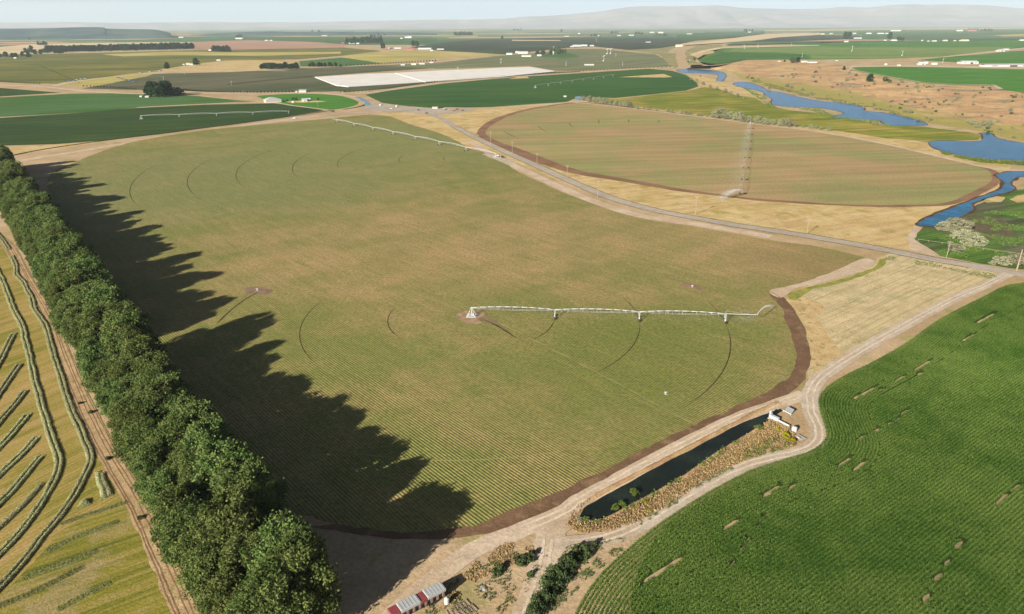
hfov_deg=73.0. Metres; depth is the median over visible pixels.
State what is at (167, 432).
windbreak tree
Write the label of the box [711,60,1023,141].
hillside
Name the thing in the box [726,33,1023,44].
farmland
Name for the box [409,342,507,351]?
wheel track
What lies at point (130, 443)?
windbreak tree
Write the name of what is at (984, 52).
farm track
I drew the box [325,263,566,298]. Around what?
wheel track
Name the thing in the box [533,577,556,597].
shrub
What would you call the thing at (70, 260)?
windbreak tree
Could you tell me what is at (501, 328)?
farm track
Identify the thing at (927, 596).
bare strip
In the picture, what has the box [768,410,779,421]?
pump unit
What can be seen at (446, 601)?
white tank
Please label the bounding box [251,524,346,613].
windbreak tree
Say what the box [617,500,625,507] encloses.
shrub
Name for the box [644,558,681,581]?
bare strip
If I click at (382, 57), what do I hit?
grain field
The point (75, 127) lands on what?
dark green field
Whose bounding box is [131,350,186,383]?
windbreak tree
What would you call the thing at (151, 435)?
windbreak tree
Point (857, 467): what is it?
bare strip
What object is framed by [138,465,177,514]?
windbreak tree
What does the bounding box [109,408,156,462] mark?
windbreak tree
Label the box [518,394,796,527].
wheel rut
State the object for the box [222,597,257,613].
windbreak tree
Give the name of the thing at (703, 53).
bare ground
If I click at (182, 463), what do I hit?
windbreak tree
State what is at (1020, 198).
sand patch
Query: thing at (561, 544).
dirt road
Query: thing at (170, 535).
windbreak tree
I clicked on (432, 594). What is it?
shed
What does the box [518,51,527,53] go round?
farm shed
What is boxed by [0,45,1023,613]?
ground
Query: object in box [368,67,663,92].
farm lane
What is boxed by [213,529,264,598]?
windbreak tree
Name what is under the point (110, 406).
windbreak tree
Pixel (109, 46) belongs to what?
tree
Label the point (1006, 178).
river
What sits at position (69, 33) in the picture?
hill
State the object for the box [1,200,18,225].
windbreak tree
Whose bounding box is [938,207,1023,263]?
marsh reeds
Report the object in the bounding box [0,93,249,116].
green field
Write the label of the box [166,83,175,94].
tree
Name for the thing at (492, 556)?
dry tufts
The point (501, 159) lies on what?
gravel apron
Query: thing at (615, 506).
shrub
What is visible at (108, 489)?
hay windrow
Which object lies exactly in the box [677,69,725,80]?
river
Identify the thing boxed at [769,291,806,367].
ring track
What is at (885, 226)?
dry grass
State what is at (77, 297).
windbreak tree
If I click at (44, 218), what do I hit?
windbreak tree
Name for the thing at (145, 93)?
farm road
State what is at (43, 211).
windbreak tree
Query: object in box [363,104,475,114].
gravel yard
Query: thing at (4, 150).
windbreak tree
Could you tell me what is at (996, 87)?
field track
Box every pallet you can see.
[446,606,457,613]
[459,599,469,609]
[465,604,477,613]
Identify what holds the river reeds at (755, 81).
on the ground at (380, 575)
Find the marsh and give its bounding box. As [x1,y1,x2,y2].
[915,189,1023,269]
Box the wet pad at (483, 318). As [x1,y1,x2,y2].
[478,314,503,328]
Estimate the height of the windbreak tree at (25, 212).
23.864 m
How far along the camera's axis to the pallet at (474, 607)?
153.31 m
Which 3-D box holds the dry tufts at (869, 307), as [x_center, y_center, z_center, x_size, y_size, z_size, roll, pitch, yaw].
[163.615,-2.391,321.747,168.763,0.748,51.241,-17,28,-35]
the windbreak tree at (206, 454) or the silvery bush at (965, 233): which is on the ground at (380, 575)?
the windbreak tree at (206, 454)
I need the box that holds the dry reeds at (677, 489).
[565,419,796,533]
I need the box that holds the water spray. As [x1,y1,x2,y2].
[716,188,742,200]
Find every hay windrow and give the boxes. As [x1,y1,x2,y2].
[0,235,10,250]
[0,255,94,590]
[0,270,63,557]
[0,332,16,365]
[0,363,22,395]
[0,389,28,424]
[0,413,30,449]
[0,436,40,477]
[0,454,44,505]
[0,482,44,529]
[0,564,83,607]
[21,549,96,579]
[45,519,118,552]
[56,580,110,611]
[60,500,128,524]
[78,498,91,507]
[94,471,106,499]
[100,471,113,497]
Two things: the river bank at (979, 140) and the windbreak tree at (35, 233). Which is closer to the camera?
the windbreak tree at (35, 233)
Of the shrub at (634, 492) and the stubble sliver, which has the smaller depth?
the shrub at (634, 492)
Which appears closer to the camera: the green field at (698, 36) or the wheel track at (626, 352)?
the wheel track at (626, 352)
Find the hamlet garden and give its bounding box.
[541,53,578,57]
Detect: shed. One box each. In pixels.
[387,582,445,613]
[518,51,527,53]
[957,61,978,63]
[979,63,1023,66]
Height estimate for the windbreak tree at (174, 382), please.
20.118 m
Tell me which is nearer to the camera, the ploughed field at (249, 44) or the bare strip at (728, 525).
the bare strip at (728, 525)
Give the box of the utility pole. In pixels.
[1016,249,1022,270]
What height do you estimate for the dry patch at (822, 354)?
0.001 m
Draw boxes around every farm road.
[0,85,357,96]
[17,111,381,162]
[51,70,276,85]
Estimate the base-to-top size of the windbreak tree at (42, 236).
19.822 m
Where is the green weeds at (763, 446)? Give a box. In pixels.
[742,435,795,459]
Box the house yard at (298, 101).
[284,100,325,102]
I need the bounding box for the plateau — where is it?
[668,38,1023,93]
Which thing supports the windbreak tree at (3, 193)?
on the ground at (380, 575)
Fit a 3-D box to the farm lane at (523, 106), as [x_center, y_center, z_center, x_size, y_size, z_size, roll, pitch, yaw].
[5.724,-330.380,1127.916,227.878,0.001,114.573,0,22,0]
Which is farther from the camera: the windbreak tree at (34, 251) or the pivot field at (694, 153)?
the pivot field at (694, 153)
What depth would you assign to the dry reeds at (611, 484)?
187.44 m
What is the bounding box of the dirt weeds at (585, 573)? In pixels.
[550,537,624,610]
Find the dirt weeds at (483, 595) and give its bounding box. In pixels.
[421,548,541,613]
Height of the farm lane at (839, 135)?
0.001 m
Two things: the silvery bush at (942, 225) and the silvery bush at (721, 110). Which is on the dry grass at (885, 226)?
the silvery bush at (721, 110)
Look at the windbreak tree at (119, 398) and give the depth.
214.66 m
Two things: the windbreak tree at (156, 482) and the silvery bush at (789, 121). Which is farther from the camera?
the silvery bush at (789, 121)
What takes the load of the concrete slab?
on the ground at (380, 575)
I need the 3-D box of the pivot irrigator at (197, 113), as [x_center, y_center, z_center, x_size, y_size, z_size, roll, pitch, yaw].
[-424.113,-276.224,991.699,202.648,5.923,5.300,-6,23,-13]
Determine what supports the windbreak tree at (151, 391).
on the ground at (380, 575)
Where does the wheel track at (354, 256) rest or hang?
on the row crop field at (183, 262)
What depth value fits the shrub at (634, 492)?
190.27 m
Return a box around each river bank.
[732,82,924,125]
[912,171,1023,226]
[927,132,1022,160]
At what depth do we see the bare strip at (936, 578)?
161.62 m
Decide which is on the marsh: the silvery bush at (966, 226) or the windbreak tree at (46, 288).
the silvery bush at (966, 226)
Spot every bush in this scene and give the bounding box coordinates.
[711,109,721,116]
[715,107,726,117]
[725,111,733,117]
[733,111,743,119]
[739,115,746,121]
[744,115,751,121]
[753,115,760,122]
[779,118,786,125]
[785,118,794,125]
[866,73,874,80]
[934,221,951,230]
[943,223,958,231]
[946,217,964,227]
[948,243,962,251]
[949,230,962,238]
[953,220,974,230]
[957,229,968,238]
[959,237,973,245]
[966,231,981,238]
[970,236,988,246]
[991,255,1012,265]
[1008,253,1023,264]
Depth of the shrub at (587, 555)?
167.65 m
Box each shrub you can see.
[491,567,500,576]
[496,563,505,572]
[516,558,526,566]
[521,552,532,563]
[524,602,544,613]
[527,551,535,561]
[527,571,533,577]
[530,594,546,608]
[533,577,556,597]
[534,585,557,604]
[535,603,549,613]
[540,571,558,586]
[543,563,563,580]
[543,593,555,608]
[545,578,564,592]
[553,557,574,575]
[554,569,571,582]
[559,555,575,568]
[566,559,578,572]
[572,544,581,553]
[574,555,581,561]
[581,543,589,551]
[582,551,592,559]
[589,540,599,550]
[610,503,619,510]
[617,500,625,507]
[629,488,639,495]
[754,424,763,429]
[782,431,789,437]
[786,436,795,441]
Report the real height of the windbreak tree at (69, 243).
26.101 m
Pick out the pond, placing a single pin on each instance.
(656, 479)
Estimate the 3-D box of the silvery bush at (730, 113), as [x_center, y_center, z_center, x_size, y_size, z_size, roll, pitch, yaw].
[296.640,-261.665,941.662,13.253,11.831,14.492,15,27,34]
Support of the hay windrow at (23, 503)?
on the hay field at (73, 453)
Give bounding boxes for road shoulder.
[468,142,772,237]
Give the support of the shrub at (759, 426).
on the pond bank at (685, 475)
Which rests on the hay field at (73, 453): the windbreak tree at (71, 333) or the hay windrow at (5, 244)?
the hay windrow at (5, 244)
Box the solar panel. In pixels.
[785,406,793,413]
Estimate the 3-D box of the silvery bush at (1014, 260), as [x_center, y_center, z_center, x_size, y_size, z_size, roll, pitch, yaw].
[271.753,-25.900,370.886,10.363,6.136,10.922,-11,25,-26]
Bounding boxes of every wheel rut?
[0,234,200,613]
[0,237,188,613]
[0,242,175,613]
[8,243,194,613]
[8,251,179,613]
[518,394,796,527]
[521,538,544,613]
[522,397,799,531]
[533,539,552,612]
[563,275,1001,540]
[565,275,1007,545]
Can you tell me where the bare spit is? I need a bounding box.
[769,258,875,297]
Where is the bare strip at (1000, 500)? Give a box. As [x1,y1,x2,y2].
[996,494,1007,504]
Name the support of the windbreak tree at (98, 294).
on the ground at (380, 575)
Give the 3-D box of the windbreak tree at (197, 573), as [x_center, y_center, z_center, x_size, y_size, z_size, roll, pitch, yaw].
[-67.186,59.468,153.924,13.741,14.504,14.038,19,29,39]
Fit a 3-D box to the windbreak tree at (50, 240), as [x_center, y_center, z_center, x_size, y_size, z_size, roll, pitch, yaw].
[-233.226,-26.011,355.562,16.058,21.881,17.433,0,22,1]
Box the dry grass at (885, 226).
[379,100,1009,248]
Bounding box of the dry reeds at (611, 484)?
[570,401,774,520]
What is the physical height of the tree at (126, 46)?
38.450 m
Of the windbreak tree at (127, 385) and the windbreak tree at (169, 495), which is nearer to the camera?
the windbreak tree at (169, 495)
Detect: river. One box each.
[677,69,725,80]
[733,82,927,125]
[917,171,1023,225]
[929,133,1023,160]
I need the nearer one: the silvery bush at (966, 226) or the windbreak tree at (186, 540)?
the windbreak tree at (186, 540)
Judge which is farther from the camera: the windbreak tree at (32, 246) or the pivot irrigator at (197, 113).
the pivot irrigator at (197, 113)
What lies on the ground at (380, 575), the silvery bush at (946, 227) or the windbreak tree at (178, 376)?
the windbreak tree at (178, 376)
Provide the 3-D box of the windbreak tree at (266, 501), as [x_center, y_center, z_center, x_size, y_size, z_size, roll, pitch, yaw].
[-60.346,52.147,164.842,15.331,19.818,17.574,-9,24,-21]
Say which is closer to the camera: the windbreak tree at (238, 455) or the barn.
the windbreak tree at (238, 455)
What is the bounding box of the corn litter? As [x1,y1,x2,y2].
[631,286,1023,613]
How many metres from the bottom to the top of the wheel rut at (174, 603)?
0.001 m
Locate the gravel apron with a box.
[483,153,516,163]
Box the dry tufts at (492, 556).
[442,542,534,608]
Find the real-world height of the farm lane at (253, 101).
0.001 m
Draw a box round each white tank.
[444,596,449,605]
[791,426,796,432]
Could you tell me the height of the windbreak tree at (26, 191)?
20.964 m
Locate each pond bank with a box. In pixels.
[569,421,793,532]
[588,402,784,501]
[589,420,768,522]
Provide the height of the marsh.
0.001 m
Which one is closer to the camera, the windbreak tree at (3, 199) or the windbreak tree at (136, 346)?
the windbreak tree at (136, 346)
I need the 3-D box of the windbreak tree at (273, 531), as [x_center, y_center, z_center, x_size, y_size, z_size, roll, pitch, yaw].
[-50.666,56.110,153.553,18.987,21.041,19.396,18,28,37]
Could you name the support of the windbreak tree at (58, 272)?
on the ground at (380, 575)
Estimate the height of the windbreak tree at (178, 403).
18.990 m
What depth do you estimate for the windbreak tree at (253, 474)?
169.97 m
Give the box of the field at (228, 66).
[161,60,291,71]
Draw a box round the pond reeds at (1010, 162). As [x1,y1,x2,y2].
[930,145,1023,164]
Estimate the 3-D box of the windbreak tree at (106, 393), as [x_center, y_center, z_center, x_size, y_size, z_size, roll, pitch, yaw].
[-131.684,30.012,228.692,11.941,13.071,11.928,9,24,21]
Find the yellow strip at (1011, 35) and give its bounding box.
[995,34,1023,36]
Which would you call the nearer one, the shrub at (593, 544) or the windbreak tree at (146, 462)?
the shrub at (593, 544)
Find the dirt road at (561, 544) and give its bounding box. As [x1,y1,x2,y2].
[555,272,1013,552]
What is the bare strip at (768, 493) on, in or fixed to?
on the corn litter
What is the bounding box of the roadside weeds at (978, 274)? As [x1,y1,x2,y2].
[884,256,996,278]
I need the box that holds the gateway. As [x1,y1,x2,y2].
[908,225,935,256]
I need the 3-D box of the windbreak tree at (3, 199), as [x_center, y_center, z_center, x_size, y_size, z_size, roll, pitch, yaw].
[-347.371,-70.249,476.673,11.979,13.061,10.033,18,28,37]
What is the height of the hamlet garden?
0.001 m
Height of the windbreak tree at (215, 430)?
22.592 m
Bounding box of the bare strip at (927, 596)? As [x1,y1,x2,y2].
[923,594,929,602]
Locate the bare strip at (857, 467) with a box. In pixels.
[853,462,865,470]
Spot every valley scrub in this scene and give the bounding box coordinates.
[616,46,678,67]
[684,45,722,64]
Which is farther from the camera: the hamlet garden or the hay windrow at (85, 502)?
the hamlet garden
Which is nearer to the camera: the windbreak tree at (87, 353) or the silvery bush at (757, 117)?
the windbreak tree at (87, 353)
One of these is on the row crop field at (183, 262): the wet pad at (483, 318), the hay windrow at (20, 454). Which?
the wet pad at (483, 318)
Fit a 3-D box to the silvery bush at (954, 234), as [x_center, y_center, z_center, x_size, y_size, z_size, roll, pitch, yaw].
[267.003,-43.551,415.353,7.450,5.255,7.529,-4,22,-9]
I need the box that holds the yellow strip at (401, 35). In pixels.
[282,35,477,36]
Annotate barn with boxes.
[264,97,281,102]
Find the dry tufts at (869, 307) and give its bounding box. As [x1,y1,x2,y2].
[796,263,976,371]
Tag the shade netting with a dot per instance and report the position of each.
(358, 80)
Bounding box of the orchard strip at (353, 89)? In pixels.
[342,71,579,91]
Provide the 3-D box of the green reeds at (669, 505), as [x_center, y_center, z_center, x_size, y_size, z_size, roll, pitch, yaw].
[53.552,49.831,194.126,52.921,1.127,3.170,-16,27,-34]
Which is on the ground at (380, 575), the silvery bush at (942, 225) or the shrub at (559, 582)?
the shrub at (559, 582)
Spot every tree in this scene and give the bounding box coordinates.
[0,144,13,157]
[0,147,14,161]
[0,152,13,159]
[0,160,13,164]
[0,171,14,183]
[0,191,7,211]
[0,196,8,207]
[1,164,28,182]
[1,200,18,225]
[3,161,27,175]
[3,181,14,190]
[6,189,21,200]
[8,211,16,233]
[9,201,21,212]
[11,176,39,189]
[11,217,20,238]
[12,192,28,200]
[13,177,40,191]
[14,226,21,247]
[15,197,23,202]
[15,200,40,212]
[15,205,36,225]
[15,228,29,250]
[18,214,41,246]
[20,188,38,194]
[22,238,35,254]
[24,190,61,212]
[24,242,34,264]
[27,45,33,51]
[27,248,38,271]
[28,219,45,236]
[29,242,37,262]
[29,251,50,283]
[30,226,44,238]
[33,205,68,225]
[34,203,60,212]
[36,232,48,249]
[37,235,60,250]
[37,268,47,293]
[38,200,53,204]
[39,214,63,223]
[39,217,70,235]
[40,247,67,269]
[40,281,45,298]
[42,272,53,305]
[43,220,71,233]
[43,277,57,300]
[45,281,63,309]
[46,226,73,236]
[48,232,98,256]
[48,291,69,322]
[49,256,71,275]
[49,298,70,329]
[52,261,76,292]
[52,302,79,336]
[57,257,101,278]
[57,304,82,346]
[59,231,76,246]
[59,268,94,293]
[61,254,116,285]
[62,312,98,350]
[65,282,90,300]
[68,285,94,308]
[70,249,93,258]
[73,339,105,392]
[75,339,87,367]
[77,302,106,342]
[78,284,132,312]
[83,278,123,297]
[88,358,114,396]
[93,332,135,369]
[94,378,122,415]
[97,300,153,341]
[100,307,161,343]
[105,390,123,419]
[105,395,138,452]
[106,44,113,50]
[107,354,141,382]
[109,389,136,411]
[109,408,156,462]
[113,323,154,356]
[113,372,147,392]
[115,333,171,375]
[116,415,161,467]
[123,44,129,49]
[125,379,174,419]
[127,441,168,499]
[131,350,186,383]
[133,365,168,389]
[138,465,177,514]
[142,80,153,96]
[143,419,178,446]
[144,374,185,418]
[149,482,209,551]
[149,497,200,571]
[150,82,164,96]
[150,369,194,392]
[152,386,198,419]
[153,413,200,475]
[158,80,169,95]
[161,438,191,468]
[162,395,197,419]
[164,62,169,68]
[165,445,199,484]
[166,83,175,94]
[171,42,176,49]
[171,399,226,443]
[173,87,181,94]
[173,543,220,608]
[174,416,237,459]
[176,517,223,569]
[179,469,212,502]
[182,412,239,450]
[186,437,271,499]
[192,58,200,64]
[193,565,247,613]
[194,482,264,568]
[194,497,233,539]
[203,456,292,509]
[206,448,270,498]
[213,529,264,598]
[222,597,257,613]
[223,557,318,613]
[234,484,288,532]
[245,507,328,587]
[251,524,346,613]
[887,32,892,38]
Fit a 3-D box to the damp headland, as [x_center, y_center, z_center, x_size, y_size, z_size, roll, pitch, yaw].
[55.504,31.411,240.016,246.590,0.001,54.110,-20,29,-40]
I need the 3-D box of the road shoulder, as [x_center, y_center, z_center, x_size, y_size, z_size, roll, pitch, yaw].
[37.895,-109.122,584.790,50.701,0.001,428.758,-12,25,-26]
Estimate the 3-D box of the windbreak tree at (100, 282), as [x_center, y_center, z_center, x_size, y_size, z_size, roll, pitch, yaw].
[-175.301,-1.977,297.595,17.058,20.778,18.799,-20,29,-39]
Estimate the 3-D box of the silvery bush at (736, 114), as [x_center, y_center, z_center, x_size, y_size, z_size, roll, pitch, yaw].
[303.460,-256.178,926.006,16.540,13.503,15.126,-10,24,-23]
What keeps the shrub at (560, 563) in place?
on the ground at (380, 575)
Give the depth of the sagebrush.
868.52 m
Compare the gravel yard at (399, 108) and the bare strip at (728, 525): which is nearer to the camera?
the bare strip at (728, 525)
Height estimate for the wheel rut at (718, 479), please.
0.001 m
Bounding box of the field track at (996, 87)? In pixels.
[849,67,1002,88]
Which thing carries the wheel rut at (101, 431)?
on the windbreak track at (147, 529)
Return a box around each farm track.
[486,320,515,337]
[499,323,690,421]
[852,65,1023,68]
[942,48,1023,56]
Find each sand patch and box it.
[983,196,1003,202]
[1009,193,1023,201]
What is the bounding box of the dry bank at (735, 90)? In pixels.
[686,74,762,98]
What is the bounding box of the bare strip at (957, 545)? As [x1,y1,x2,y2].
[954,541,962,548]
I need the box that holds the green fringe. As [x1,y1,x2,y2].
[787,258,886,299]
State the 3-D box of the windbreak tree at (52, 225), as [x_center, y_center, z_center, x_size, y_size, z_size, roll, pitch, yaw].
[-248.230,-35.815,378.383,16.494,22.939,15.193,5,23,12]
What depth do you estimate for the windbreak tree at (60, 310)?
283.28 m
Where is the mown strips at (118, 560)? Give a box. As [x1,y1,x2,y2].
[0,505,170,613]
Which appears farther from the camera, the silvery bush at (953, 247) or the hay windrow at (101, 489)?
the silvery bush at (953, 247)
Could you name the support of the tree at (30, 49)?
on the tan strip at (17, 49)
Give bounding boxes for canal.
[356,97,370,105]
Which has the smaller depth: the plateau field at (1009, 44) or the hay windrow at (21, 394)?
the hay windrow at (21, 394)
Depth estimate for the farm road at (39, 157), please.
747.29 m
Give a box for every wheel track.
[203,363,584,460]
[218,292,257,321]
[250,243,507,295]
[299,300,322,364]
[318,365,556,398]
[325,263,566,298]
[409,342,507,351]
[596,323,639,372]
[685,325,730,406]
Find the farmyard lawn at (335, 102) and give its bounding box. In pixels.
[257,94,358,109]
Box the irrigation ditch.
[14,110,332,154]
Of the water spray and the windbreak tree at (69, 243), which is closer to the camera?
the windbreak tree at (69, 243)
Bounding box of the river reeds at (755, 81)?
[751,79,928,121]
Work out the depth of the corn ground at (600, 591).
161.37 m
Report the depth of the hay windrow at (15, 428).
221.88 m
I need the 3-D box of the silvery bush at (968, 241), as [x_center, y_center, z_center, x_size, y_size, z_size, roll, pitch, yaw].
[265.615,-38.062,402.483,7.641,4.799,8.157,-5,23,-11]
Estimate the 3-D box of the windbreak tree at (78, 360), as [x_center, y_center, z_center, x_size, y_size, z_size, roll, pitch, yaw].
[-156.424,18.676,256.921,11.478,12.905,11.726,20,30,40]
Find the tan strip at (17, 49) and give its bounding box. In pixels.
[0,42,192,53]
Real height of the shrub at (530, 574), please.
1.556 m
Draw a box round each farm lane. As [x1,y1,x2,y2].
[149,101,328,109]
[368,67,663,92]
[444,101,577,108]
[573,102,1023,170]
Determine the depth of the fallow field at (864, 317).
329.66 m
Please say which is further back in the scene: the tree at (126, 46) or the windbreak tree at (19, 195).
the tree at (126, 46)
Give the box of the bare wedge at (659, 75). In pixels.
[627,74,670,76]
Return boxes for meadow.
[592,87,980,141]
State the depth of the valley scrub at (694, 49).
3177.63 m
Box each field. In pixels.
[0,88,59,95]
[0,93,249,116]
[0,103,322,144]
[0,245,122,594]
[47,114,862,530]
[63,72,154,86]
[161,60,291,71]
[193,40,344,49]
[232,37,436,43]
[341,51,503,63]
[366,69,697,107]
[485,103,992,204]
[676,32,764,41]
[684,33,820,44]
[698,40,1023,63]
[700,52,808,63]
[724,47,1006,58]
[765,28,1023,30]
[787,254,999,376]
[814,29,1023,38]
[854,67,1023,91]
[923,51,1023,63]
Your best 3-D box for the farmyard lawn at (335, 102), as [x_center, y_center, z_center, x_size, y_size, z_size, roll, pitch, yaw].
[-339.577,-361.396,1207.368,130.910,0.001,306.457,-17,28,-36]
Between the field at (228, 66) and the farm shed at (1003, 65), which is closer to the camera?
the farm shed at (1003, 65)
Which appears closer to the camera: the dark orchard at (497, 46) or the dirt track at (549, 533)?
the dirt track at (549, 533)
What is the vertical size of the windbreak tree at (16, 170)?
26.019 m
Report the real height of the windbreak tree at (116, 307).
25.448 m
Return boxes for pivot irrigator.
[140,111,288,116]
[335,119,497,157]
[466,306,757,323]
[739,121,752,193]
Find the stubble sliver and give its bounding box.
[512,40,560,40]
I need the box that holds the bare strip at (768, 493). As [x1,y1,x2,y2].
[763,486,779,496]
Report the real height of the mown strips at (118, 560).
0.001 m
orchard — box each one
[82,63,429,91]
[386,49,671,70]
[410,38,683,53]
[749,35,859,41]
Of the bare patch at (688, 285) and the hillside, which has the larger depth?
the hillside
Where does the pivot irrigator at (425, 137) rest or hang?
on the row crop field at (183, 262)
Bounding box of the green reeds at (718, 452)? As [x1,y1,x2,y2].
[586,439,744,523]
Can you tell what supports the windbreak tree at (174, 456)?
on the ground at (380, 575)
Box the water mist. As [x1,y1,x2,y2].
[724,126,749,193]
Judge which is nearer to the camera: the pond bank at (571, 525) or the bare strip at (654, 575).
the bare strip at (654, 575)
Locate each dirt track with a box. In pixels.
[381,390,801,613]
[512,519,570,613]
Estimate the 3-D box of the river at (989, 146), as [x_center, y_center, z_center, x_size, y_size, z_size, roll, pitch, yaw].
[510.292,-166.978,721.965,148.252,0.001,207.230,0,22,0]
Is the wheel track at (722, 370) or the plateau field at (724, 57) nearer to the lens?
the wheel track at (722, 370)
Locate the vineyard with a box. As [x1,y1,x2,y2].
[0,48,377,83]
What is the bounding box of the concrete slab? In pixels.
[794,434,806,439]
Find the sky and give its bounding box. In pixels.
[0,0,1023,22]
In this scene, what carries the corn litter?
on the corn ground at (600, 591)
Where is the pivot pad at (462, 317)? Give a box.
[456,310,484,323]
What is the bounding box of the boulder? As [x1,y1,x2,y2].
[480,585,486,590]
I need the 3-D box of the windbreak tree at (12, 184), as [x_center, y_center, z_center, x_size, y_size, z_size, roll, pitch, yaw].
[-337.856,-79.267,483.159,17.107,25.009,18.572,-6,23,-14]
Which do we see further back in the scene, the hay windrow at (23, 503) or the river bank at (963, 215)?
the river bank at (963, 215)
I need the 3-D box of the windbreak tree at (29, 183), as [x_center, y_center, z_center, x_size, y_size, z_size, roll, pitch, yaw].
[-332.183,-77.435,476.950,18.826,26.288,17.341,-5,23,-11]
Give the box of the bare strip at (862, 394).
[853,388,875,398]
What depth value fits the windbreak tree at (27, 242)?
374.74 m
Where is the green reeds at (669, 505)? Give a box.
[640,454,762,524]
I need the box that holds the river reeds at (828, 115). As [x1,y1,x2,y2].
[742,87,905,128]
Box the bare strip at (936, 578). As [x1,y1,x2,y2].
[934,573,941,580]
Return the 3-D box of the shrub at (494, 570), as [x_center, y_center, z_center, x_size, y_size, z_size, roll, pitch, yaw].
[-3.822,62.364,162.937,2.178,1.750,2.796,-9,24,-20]
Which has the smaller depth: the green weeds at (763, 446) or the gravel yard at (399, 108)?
the green weeds at (763, 446)
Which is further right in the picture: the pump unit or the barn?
the pump unit
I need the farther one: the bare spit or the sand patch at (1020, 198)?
the sand patch at (1020, 198)
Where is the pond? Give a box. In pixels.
[579,409,781,520]
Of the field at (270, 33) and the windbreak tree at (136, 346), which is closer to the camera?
the windbreak tree at (136, 346)
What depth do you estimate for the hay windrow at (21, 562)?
216.68 m
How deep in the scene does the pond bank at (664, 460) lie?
208.35 m
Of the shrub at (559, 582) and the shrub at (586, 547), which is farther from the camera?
the shrub at (586, 547)
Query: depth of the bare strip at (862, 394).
241.60 m
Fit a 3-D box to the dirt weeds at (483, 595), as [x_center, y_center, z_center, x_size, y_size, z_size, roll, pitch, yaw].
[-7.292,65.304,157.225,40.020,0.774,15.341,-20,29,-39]
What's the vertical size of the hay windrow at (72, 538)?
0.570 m
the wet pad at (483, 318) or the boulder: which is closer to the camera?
the boulder
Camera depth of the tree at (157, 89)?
1259.82 m
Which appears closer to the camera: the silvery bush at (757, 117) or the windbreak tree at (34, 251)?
the windbreak tree at (34, 251)
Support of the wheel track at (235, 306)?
on the row crop field at (183, 262)
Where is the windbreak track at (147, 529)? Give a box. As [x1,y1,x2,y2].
[0,237,200,613]
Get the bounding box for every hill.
[0,27,170,38]
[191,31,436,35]
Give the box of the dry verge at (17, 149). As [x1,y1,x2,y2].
[8,141,105,153]
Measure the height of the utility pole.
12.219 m
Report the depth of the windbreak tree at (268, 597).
137.94 m
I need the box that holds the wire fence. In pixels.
[918,239,1013,252]
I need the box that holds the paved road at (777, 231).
[324,110,1023,276]
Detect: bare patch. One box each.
[242,287,273,294]
[679,282,706,291]
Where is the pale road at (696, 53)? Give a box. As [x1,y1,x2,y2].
[690,45,818,55]
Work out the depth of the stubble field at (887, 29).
15509.82 m
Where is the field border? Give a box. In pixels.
[477,102,1000,206]
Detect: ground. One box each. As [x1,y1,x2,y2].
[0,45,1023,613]
[574,284,1023,613]
[694,51,713,57]
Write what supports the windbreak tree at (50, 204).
on the ground at (380, 575)
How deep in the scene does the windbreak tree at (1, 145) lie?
618.82 m
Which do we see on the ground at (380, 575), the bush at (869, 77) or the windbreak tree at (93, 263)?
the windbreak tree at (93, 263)
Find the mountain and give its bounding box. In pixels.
[0,4,1023,29]
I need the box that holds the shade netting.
[315,67,555,86]
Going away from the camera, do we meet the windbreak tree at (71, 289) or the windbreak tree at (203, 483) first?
the windbreak tree at (203, 483)
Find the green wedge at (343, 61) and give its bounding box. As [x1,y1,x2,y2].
[299,58,377,65]
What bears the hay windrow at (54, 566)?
on the mown strips at (118, 560)
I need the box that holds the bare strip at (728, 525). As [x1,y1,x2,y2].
[724,520,736,529]
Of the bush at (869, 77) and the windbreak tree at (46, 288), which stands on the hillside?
the bush at (869, 77)
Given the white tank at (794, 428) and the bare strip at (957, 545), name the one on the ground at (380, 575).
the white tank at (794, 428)
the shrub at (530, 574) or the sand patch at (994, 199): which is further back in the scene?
the sand patch at (994, 199)
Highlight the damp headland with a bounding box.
[312,292,810,538]
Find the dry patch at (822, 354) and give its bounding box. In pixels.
[785,298,844,375]

